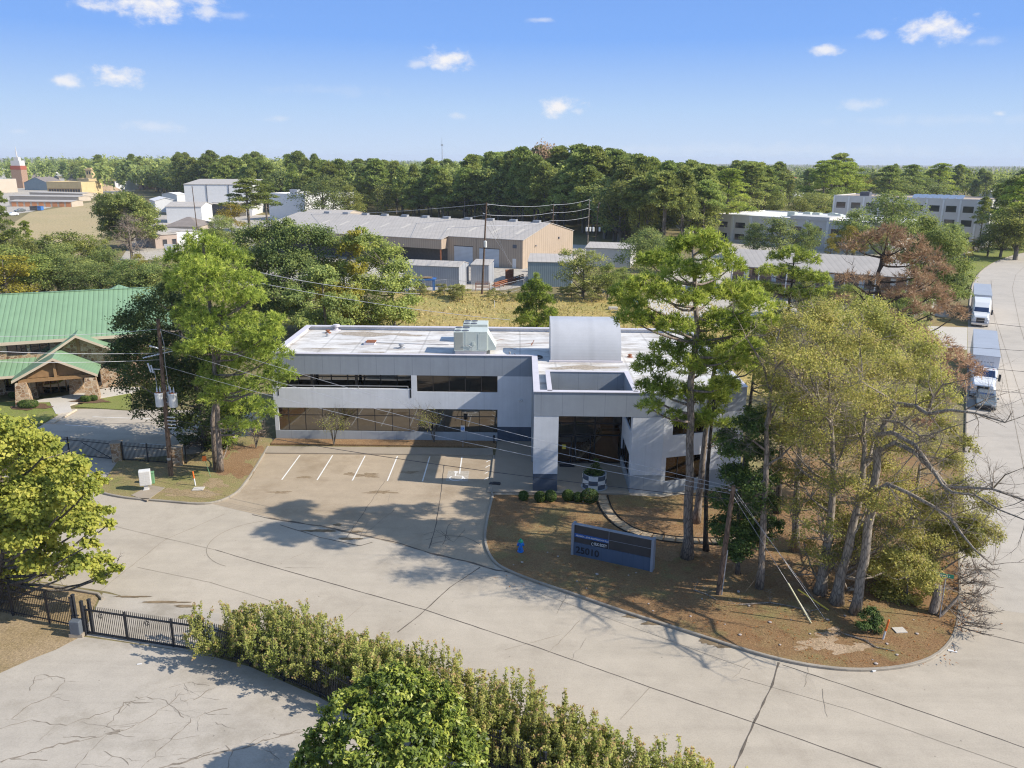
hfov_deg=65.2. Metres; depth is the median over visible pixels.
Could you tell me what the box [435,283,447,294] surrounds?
weed clump
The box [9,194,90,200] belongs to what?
storage row
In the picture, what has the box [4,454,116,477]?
stone drive
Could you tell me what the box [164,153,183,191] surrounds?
forest tree
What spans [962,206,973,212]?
window
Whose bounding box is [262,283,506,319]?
power line
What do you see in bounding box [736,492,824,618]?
guy wire
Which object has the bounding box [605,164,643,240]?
forest tree
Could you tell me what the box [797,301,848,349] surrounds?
broadleaf tree
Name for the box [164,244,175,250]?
van
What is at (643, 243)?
broadleaf tree
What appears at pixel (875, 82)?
sky
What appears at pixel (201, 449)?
iron fence
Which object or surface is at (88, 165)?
forest tree
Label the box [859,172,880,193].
forest tree
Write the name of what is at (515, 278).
rust rack
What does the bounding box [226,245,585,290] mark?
warehouse yard
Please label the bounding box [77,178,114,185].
tan shop
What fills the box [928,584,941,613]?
cut log
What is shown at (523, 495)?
ball shrub
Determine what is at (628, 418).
window
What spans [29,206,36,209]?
dumpster
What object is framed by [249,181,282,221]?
pine tree
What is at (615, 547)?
monument sign
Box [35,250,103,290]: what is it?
broadleaf tree
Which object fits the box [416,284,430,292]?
weed clump
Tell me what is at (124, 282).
broadleaf tree
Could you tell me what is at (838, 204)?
window
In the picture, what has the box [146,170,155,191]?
forest tree
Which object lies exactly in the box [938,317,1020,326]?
power line
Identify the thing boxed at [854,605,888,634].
lawn shrub
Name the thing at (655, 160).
forest tree
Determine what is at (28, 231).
pine tree
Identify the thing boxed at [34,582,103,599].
kerb
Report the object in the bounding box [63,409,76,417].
wheel stop
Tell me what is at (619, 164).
forest tree
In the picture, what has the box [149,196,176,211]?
white shed
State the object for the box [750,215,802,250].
broadleaf tree
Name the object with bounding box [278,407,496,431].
window
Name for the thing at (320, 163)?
forest tree
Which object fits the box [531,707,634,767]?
crape myrtle
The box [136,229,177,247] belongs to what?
brick front office
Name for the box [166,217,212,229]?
grey roof house
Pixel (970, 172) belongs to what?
forest tree
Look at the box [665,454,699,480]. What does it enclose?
window
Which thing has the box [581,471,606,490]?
checkered planter
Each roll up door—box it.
[454,246,472,264]
[479,248,498,266]
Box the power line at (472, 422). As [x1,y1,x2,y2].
[160,329,730,486]
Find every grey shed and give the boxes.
[403,259,468,286]
[470,259,493,284]
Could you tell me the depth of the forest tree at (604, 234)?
254.87 m
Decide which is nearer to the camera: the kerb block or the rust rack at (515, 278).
the kerb block
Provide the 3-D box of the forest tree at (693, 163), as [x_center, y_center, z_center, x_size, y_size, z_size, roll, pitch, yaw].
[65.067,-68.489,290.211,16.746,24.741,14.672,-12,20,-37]
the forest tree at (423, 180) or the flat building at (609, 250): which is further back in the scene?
the forest tree at (423, 180)
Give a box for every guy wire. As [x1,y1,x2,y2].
[735,494,818,605]
[735,499,809,617]
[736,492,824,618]
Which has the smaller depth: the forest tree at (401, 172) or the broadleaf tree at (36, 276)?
the broadleaf tree at (36, 276)
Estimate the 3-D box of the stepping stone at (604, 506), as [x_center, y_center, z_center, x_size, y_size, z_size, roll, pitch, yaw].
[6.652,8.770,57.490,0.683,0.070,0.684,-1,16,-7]
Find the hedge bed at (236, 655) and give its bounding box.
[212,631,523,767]
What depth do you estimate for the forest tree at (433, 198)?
323.24 m
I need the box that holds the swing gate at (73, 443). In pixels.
[58,436,111,458]
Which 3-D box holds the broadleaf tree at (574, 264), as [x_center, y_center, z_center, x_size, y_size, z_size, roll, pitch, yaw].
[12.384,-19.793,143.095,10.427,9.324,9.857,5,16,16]
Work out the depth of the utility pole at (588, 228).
224.78 m
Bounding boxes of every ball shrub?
[518,490,528,500]
[534,490,545,502]
[545,490,556,501]
[562,489,573,501]
[573,492,582,501]
[581,488,598,503]
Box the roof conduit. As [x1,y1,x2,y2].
[376,342,448,344]
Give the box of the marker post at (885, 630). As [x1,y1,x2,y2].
[882,619,889,639]
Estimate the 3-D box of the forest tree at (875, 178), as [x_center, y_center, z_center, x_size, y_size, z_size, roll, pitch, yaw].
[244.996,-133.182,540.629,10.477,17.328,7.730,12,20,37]
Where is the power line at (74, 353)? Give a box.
[0,351,146,353]
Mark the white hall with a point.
(211, 190)
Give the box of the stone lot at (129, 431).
[38,409,267,458]
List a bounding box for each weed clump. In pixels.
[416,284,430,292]
[418,289,426,296]
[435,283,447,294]
[444,284,457,294]
[448,288,455,297]
[451,285,471,297]
[451,291,462,299]
[560,286,572,296]
[564,287,581,297]
[571,294,581,301]
[585,293,599,302]
[592,287,602,295]
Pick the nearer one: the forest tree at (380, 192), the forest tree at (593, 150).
the forest tree at (593, 150)
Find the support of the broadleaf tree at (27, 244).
on the ground at (290, 330)
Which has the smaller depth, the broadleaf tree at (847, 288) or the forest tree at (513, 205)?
the broadleaf tree at (847, 288)
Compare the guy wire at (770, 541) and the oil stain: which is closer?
the guy wire at (770, 541)
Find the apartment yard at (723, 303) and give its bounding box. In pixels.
[664,245,949,328]
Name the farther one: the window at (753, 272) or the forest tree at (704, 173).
the forest tree at (704, 173)
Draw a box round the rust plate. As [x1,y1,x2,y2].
[505,269,513,278]
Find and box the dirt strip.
[0,586,98,672]
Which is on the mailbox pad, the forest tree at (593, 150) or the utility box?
the utility box
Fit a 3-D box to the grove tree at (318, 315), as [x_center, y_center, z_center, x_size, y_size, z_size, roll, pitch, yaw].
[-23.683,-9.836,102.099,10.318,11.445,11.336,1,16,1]
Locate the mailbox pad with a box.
[131,485,164,500]
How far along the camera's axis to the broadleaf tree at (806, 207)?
292.84 m
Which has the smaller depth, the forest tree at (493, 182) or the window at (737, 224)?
the window at (737, 224)
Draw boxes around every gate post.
[70,594,77,617]
[78,600,87,635]
[86,598,94,631]
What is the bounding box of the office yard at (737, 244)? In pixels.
[676,225,986,267]
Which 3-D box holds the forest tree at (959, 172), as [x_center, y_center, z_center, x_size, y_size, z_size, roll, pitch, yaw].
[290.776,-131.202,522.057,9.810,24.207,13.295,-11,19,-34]
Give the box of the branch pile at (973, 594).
[932,542,1003,638]
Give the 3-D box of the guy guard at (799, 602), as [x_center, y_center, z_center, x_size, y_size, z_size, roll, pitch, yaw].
[15.480,11.792,43.073,1.442,2.144,0.075,7,17,21]
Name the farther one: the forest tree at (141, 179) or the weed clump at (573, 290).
the forest tree at (141, 179)
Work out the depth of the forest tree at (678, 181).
223.37 m
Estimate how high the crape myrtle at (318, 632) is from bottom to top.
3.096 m
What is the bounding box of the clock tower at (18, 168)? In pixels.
[10,147,27,187]
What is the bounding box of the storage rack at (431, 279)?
[406,277,435,290]
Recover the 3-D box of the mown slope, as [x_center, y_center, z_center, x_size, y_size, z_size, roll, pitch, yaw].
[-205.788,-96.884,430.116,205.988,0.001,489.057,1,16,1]
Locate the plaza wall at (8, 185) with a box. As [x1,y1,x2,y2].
[0,178,17,192]
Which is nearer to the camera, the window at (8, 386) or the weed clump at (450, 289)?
the window at (8, 386)
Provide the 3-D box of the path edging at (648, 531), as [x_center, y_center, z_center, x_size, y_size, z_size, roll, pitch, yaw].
[11.330,9.518,54.892,11.760,0.099,4.659,8,17,25]
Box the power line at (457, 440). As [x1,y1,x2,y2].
[165,366,729,493]
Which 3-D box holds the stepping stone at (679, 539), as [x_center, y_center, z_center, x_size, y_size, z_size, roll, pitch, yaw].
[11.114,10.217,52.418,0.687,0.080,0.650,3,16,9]
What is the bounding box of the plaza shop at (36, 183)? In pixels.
[24,177,60,189]
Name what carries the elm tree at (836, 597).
on the corner lawn at (677, 609)
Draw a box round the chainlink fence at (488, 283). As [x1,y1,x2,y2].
[417,275,527,293]
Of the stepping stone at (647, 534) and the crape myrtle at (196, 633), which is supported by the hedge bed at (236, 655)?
the crape myrtle at (196, 633)
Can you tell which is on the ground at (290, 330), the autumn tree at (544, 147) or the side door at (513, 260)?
the autumn tree at (544, 147)
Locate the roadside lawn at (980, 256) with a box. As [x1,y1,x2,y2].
[939,243,1023,286]
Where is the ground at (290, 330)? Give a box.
[0,158,1023,767]
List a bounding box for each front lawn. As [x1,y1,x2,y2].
[0,401,57,430]
[75,393,131,410]
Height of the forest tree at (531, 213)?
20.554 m
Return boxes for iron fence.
[0,583,73,625]
[121,442,172,462]
[184,418,223,462]
[200,620,547,767]
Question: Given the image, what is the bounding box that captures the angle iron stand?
[475,283,489,290]
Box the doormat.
[559,464,573,466]
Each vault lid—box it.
[192,487,204,490]
[892,627,907,632]
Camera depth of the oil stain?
62.79 m
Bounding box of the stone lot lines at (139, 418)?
[73,417,197,444]
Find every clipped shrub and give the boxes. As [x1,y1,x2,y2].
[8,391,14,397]
[17,399,38,407]
[80,395,90,401]
[90,395,97,400]
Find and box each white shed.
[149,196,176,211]
[162,192,184,201]
[165,202,212,222]
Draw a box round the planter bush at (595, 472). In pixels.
[582,458,603,476]
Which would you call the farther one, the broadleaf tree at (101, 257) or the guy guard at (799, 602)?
the broadleaf tree at (101, 257)
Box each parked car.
[14,208,25,211]
[975,388,998,409]
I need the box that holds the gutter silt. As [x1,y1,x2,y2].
[114,523,730,647]
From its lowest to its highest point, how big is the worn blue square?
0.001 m
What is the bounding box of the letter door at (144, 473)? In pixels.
[139,472,150,485]
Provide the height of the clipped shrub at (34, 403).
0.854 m
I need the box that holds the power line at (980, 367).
[943,364,1023,371]
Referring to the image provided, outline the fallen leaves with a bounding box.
[492,500,956,663]
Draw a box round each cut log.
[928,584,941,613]
[941,595,959,616]
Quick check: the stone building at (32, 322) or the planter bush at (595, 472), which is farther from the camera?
the stone building at (32, 322)
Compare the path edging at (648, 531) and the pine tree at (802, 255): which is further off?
the pine tree at (802, 255)
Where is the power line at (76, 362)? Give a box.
[29,360,147,362]
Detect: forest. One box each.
[0,156,1022,191]
[60,153,1014,230]
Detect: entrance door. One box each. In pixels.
[41,375,68,392]
[558,436,590,462]
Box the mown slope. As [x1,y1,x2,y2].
[11,189,137,257]
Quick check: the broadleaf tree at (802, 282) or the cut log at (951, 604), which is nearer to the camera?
the cut log at (951, 604)
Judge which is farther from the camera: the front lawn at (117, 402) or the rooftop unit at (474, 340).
the front lawn at (117, 402)
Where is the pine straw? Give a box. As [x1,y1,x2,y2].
[212,443,881,598]
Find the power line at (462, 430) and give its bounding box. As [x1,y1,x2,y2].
[164,347,726,488]
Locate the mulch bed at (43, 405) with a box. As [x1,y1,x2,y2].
[11,398,109,409]
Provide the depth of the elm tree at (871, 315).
54.75 m
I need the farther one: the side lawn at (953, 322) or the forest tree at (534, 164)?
the forest tree at (534, 164)
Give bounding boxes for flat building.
[269,189,354,219]
[585,242,635,267]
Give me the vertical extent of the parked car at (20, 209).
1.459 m
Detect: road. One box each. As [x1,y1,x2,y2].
[25,480,1023,767]
[961,253,1023,612]
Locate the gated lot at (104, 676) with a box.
[0,637,479,767]
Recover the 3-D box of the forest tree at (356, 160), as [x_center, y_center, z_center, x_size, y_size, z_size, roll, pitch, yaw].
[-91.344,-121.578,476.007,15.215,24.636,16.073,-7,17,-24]
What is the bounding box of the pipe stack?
[492,278,518,285]
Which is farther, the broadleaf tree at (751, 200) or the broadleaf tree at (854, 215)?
the broadleaf tree at (751, 200)
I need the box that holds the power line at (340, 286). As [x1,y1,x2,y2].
[263,273,414,293]
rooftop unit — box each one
[454,327,496,353]
[463,320,487,326]
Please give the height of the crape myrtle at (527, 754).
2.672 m
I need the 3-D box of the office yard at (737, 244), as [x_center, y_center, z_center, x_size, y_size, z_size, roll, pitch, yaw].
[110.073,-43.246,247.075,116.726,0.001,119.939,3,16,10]
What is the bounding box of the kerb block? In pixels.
[489,481,500,484]
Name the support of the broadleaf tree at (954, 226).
on the roadside lawn at (980, 256)
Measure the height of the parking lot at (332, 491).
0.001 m
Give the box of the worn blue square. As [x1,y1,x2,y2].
[446,471,468,480]
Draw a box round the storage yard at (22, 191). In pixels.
[0,177,135,214]
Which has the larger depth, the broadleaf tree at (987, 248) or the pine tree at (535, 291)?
the broadleaf tree at (987, 248)
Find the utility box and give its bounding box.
[150,471,154,483]
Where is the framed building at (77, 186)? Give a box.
[46,181,102,193]
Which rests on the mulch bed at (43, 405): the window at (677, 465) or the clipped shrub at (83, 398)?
the clipped shrub at (83, 398)
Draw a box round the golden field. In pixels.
[382,291,822,395]
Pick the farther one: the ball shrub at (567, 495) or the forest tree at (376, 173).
the forest tree at (376, 173)
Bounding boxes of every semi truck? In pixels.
[968,366,1000,395]
[970,296,992,326]
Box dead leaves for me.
[941,563,1002,632]
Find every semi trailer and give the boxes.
[969,329,1000,379]
[970,283,992,307]
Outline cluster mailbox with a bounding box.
[138,468,151,490]
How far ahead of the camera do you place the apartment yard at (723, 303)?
145.61 m
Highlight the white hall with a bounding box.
[184,179,263,215]
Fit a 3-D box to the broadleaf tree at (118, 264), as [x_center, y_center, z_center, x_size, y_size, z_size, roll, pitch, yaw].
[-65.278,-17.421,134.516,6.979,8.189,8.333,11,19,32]
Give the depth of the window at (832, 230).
228.24 m
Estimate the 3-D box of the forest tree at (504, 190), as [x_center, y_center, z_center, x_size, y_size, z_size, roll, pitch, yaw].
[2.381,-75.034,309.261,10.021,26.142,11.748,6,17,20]
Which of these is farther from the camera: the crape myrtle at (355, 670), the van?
the van
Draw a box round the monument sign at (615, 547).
[571,521,655,571]
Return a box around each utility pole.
[143,319,177,475]
[192,187,197,228]
[481,202,488,293]
[585,199,593,243]
[595,203,600,241]
[716,485,737,594]
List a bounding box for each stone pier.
[109,440,123,462]
[171,444,183,465]
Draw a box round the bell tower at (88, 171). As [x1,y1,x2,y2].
[84,168,94,177]
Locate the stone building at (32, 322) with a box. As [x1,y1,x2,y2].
[0,285,171,406]
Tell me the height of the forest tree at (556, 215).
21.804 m
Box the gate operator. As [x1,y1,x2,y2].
[69,615,84,637]
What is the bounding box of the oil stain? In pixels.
[268,471,418,493]
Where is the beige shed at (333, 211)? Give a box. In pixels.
[305,209,361,213]
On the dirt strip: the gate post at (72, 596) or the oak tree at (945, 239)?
the gate post at (72, 596)
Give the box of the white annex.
[166,228,200,245]
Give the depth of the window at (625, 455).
63.52 m
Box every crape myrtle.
[178,600,268,660]
[211,600,310,666]
[223,599,294,650]
[231,611,336,679]
[238,598,325,659]
[276,616,372,688]
[277,612,353,671]
[300,626,402,684]
[318,632,388,688]
[329,636,419,687]
[348,632,433,692]
[368,635,438,697]
[369,653,448,710]
[397,669,488,734]
[400,637,485,703]
[430,665,514,733]
[430,670,523,743]
[467,665,555,735]
[467,694,563,767]
[490,686,599,760]
[493,705,606,767]
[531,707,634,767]
[537,721,636,767]
[556,724,655,767]
[562,729,681,767]
[633,733,706,767]
[646,758,682,767]
[654,751,733,767]
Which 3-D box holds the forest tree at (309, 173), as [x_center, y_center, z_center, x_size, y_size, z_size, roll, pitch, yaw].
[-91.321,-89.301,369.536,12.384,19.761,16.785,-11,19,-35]
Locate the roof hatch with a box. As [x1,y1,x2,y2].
[364,340,376,344]
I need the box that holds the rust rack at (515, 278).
[494,274,523,287]
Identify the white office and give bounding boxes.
[713,210,920,252]
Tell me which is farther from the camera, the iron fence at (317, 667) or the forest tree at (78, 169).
the forest tree at (78, 169)
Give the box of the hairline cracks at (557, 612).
[263,490,827,716]
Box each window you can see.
[4,378,21,390]
[6,344,27,354]
[29,343,49,353]
[82,370,101,384]
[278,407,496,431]
[283,374,410,387]
[417,375,497,391]
[622,439,628,472]
[626,417,630,427]
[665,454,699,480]
[673,416,703,434]
[718,221,727,226]
[734,233,744,239]
[735,222,745,228]
[752,269,759,276]
[779,271,787,278]
[790,226,801,232]
[830,228,841,235]
[836,202,845,207]
[850,202,860,208]
[928,205,939,211]
[943,219,954,225]
[945,205,956,212]
[960,220,971,226]
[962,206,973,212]
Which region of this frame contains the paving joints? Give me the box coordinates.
[100,275,1023,767]
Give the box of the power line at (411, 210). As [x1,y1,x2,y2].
[348,204,481,213]
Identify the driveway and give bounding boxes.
[87,593,219,655]
[928,326,967,349]
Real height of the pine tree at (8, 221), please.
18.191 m
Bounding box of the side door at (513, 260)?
[512,259,515,267]
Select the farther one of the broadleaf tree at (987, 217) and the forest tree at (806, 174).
the forest tree at (806, 174)
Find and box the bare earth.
[160,478,228,497]
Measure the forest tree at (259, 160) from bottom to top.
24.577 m
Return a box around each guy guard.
[787,583,811,622]
[798,589,828,609]
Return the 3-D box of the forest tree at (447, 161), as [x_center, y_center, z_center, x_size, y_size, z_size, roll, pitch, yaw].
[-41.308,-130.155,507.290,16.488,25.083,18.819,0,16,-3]
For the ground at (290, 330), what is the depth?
144.41 m
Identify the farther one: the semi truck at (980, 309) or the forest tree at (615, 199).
the forest tree at (615, 199)
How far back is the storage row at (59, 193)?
494.03 m
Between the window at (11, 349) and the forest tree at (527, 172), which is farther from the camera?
the forest tree at (527, 172)
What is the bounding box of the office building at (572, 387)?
[270,316,747,493]
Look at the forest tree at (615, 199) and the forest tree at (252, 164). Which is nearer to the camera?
the forest tree at (615, 199)
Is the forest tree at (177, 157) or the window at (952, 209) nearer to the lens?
the window at (952, 209)
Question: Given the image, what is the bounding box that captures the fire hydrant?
[517,538,523,552]
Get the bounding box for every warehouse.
[256,211,573,268]
[730,249,914,306]
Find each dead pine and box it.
[833,205,972,397]
[909,328,988,440]
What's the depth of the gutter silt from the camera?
44.77 m
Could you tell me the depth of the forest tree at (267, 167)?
393.28 m
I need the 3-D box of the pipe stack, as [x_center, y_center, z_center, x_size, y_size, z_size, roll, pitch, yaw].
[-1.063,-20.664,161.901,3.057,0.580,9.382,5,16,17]
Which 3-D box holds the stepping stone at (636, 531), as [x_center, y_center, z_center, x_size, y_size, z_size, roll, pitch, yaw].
[8.324,9.898,53.493,0.710,0.075,0.665,13,20,38]
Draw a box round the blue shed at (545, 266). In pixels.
[527,253,573,286]
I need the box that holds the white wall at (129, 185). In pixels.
[114,181,138,189]
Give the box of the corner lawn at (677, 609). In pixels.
[486,440,958,667]
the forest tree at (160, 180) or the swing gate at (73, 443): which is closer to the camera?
the swing gate at (73, 443)
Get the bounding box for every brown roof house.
[64,174,76,180]
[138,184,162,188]
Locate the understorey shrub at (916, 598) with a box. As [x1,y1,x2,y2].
[866,544,945,606]
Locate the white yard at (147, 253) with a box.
[120,215,275,259]
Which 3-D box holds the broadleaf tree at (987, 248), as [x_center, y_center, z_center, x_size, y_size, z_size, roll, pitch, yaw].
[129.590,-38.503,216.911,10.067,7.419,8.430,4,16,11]
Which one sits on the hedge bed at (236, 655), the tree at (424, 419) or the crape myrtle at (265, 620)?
the crape myrtle at (265, 620)
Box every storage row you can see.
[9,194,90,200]
[9,200,82,206]
[29,191,95,197]
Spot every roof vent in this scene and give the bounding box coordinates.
[332,324,340,330]
[398,343,404,348]
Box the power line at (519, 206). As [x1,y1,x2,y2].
[490,204,546,206]
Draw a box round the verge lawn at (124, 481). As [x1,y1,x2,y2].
[99,433,271,501]
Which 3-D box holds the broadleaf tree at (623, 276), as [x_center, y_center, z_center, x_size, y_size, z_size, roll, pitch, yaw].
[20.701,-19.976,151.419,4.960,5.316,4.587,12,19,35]
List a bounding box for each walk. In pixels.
[37,387,139,414]
[265,446,492,455]
[487,441,629,494]
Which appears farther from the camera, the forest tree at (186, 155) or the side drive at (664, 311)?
the forest tree at (186, 155)
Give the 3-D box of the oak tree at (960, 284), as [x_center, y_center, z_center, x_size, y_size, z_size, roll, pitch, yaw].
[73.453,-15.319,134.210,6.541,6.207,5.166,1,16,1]
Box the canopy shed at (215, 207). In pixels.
[211,202,245,216]
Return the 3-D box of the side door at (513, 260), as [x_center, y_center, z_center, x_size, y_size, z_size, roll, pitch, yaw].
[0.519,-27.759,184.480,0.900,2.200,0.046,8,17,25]
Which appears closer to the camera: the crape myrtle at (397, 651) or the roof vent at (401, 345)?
the crape myrtle at (397, 651)
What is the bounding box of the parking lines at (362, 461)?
[281,455,489,480]
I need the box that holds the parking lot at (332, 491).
[214,454,494,567]
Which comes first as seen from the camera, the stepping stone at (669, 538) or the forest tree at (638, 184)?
the stepping stone at (669, 538)
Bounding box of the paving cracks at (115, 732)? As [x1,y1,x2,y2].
[0,674,301,767]
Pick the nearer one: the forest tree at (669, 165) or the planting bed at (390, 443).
the planting bed at (390, 443)
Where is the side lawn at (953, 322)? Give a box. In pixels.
[898,314,967,386]
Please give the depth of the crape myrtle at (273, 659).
37.69 m
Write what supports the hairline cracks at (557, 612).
on the road at (971, 684)
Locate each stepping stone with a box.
[598,495,606,499]
[598,500,608,503]
[600,504,609,507]
[602,508,612,512]
[605,512,616,517]
[608,517,620,521]
[613,521,626,526]
[620,525,633,530]
[630,528,642,534]
[641,532,652,536]
[652,534,663,539]
[664,535,674,540]
[676,537,683,541]
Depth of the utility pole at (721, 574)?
45.11 m
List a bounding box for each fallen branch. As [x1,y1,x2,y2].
[694,582,716,599]
[831,628,894,650]
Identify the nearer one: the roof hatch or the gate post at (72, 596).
the gate post at (72, 596)
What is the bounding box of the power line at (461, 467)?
[170,419,725,498]
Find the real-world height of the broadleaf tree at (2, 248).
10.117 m
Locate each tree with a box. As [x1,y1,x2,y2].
[0,191,22,256]
[0,229,29,263]
[0,243,33,291]
[0,251,41,293]
[0,408,125,604]
[2,234,55,290]
[5,251,70,291]
[16,220,35,244]
[20,236,58,278]
[30,241,79,290]
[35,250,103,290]
[38,229,100,265]
[63,159,81,175]
[68,260,124,290]
[71,237,116,269]
[74,163,82,178]
[79,246,124,287]
[80,163,90,177]
[86,189,168,249]
[92,154,102,168]
[98,278,256,450]
[102,256,143,287]
[103,208,153,259]
[105,160,126,180]
[105,266,150,288]
[125,252,147,269]
[125,260,164,287]
[126,154,135,163]
[134,156,144,165]
[136,165,149,189]
[137,267,181,292]
[143,255,187,286]
[144,164,158,191]
[146,166,162,192]
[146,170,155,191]
[154,165,168,192]
[156,163,174,191]
[159,226,301,472]
[163,168,182,191]
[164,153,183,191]
[171,159,190,180]
[172,164,186,192]
[179,163,205,192]
[180,152,190,158]
[184,157,199,182]
[189,155,214,180]
[196,240,236,287]
[197,150,219,175]
[198,228,238,248]
[207,215,235,233]
[208,162,227,178]
[214,202,246,232]
[216,177,270,227]
[218,156,229,176]
[218,231,253,253]
[221,165,234,178]
[224,162,239,176]
[224,215,298,324]
[228,157,246,167]
[233,166,246,178]
[241,153,251,165]
[243,168,259,181]
[245,158,260,180]
[245,416,274,447]
[249,151,265,159]
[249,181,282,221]
[252,220,343,330]
[256,157,263,178]
[257,162,274,181]
[260,173,285,195]
[268,170,286,192]
[277,262,361,329]
[282,153,290,167]
[282,163,299,191]
[285,150,305,170]
[286,174,354,211]
[289,660,490,767]
[297,158,309,173]
[297,174,308,191]
[301,169,319,185]
[307,227,369,324]
[308,402,355,444]
[309,153,318,160]
[309,158,324,185]
[314,161,344,188]
[318,160,330,184]
[325,158,353,188]
[327,182,367,211]
[334,225,426,325]
[342,181,371,210]
[348,163,365,176]
[349,158,363,167]
[349,166,376,212]
[353,176,374,212]
[356,158,392,214]
[371,181,399,213]
[381,159,388,175]
[385,160,400,213]
[385,165,402,214]
[390,165,410,214]
[391,191,407,212]
[398,177,427,216]
[398,182,429,216]
[400,402,444,441]
[401,178,428,216]
[406,163,418,177]
[417,164,436,216]
[421,157,437,168]
[421,165,454,217]
[428,168,453,217]
[432,177,461,215]
[434,180,450,215]
[438,158,456,170]
[441,167,485,216]
[449,170,482,217]
[459,154,481,215]
[459,170,496,218]
[460,171,502,219]
[472,166,518,219]
[481,151,498,217]
[484,154,507,220]
[495,149,514,218]
[500,146,532,220]
[500,192,521,220]
[503,157,521,218]
[511,272,558,326]
[513,157,551,219]
[514,153,542,219]
[519,177,562,221]
[525,161,557,221]
[530,168,575,224]
[531,138,554,219]
[531,146,551,160]
[539,169,575,226]
[544,147,601,232]
[546,146,569,222]
[552,248,608,298]
[566,143,587,224]
[567,145,614,232]
[567,165,602,234]
[576,175,613,224]
[579,183,623,238]
[588,179,643,240]
[591,178,638,241]
[593,261,621,298]
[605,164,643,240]
[605,224,783,560]
[606,148,634,177]
[609,159,634,233]
[610,267,631,280]
[611,226,669,277]
[616,175,661,230]
[622,155,660,179]
[627,186,664,237]
[629,153,643,226]
[634,170,696,243]
[640,171,686,244]
[643,207,677,238]
[645,169,657,237]
[648,156,662,225]
[654,234,688,266]
[657,160,678,234]
[667,167,704,231]
[667,216,686,234]
[671,166,729,225]
[676,190,729,234]
[677,160,702,228]
[678,179,705,235]
[679,164,690,169]
[693,305,788,524]
[695,179,726,229]
[697,376,735,551]
[703,164,721,189]
[703,403,786,574]
[706,285,834,597]
[713,166,744,201]
[715,168,758,213]
[724,196,766,211]
[725,161,758,186]
[727,281,759,313]
[729,160,738,167]
[733,161,775,202]
[737,179,762,210]
[738,221,770,249]
[743,353,789,488]
[745,291,853,552]
[746,295,898,596]
[749,161,774,207]
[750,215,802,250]
[754,243,835,349]
[756,165,786,209]
[758,191,791,210]
[759,307,792,337]
[772,354,829,513]
[773,161,793,209]
[775,169,795,199]
[778,194,824,211]
[783,179,795,206]
[784,176,803,205]
[786,276,818,311]
[791,191,833,212]
[792,221,827,252]
[795,159,868,207]
[797,168,819,185]
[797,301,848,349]
[798,163,849,208]
[801,188,814,208]
[809,288,964,504]
[819,188,849,212]
[819,305,952,606]
[820,161,874,193]
[821,350,1023,615]
[823,232,840,253]
[823,287,835,299]
[826,153,859,188]
[829,205,879,255]
[834,282,873,329]
[836,226,863,254]
[850,177,871,191]
[852,189,932,245]
[858,295,874,334]
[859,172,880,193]
[866,174,879,193]
[867,416,1012,605]
[869,233,890,254]
[870,165,914,193]
[872,177,931,194]
[880,211,983,320]
[884,290,914,324]
[894,293,935,328]
[900,164,931,194]
[905,175,959,194]
[912,163,959,193]
[926,169,937,181]
[932,274,971,310]
[939,221,971,258]
[942,243,973,260]
[944,175,952,194]
[948,164,972,194]
[950,164,967,194]
[962,170,974,194]
[966,179,979,196]
[969,196,997,252]
[969,239,982,253]
[973,230,1000,255]
[974,211,1023,257]
[977,168,985,196]
[978,172,995,196]
[980,200,1023,259]
[981,175,1021,249]
[989,174,1023,230]
[990,183,1009,213]
[995,185,1023,221]
[996,177,1008,188]
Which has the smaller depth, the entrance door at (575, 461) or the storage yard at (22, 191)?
the entrance door at (575, 461)
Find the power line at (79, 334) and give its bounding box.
[0,329,155,336]
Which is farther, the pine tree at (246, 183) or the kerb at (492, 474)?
the pine tree at (246, 183)
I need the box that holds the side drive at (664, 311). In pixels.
[647,298,779,336]
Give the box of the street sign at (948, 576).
[936,572,953,617]
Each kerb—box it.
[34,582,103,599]
[103,446,268,504]
[484,494,960,671]
[490,455,494,495]
[964,399,967,452]
[967,253,1022,319]
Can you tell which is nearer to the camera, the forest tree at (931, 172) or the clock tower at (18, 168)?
the forest tree at (931, 172)
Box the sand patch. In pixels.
[793,627,876,654]
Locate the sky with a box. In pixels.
[0,0,1023,165]
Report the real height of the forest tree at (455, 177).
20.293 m
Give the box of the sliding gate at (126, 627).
[84,605,202,650]
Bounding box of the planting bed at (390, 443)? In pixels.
[271,438,495,447]
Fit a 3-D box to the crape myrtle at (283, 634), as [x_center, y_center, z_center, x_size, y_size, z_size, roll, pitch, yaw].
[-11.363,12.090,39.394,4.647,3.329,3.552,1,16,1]
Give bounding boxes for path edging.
[595,496,774,544]
[607,495,734,538]
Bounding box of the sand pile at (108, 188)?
[102,184,121,190]
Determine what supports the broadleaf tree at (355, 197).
on the ground at (290, 330)
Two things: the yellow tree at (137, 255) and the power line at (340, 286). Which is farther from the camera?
the yellow tree at (137, 255)

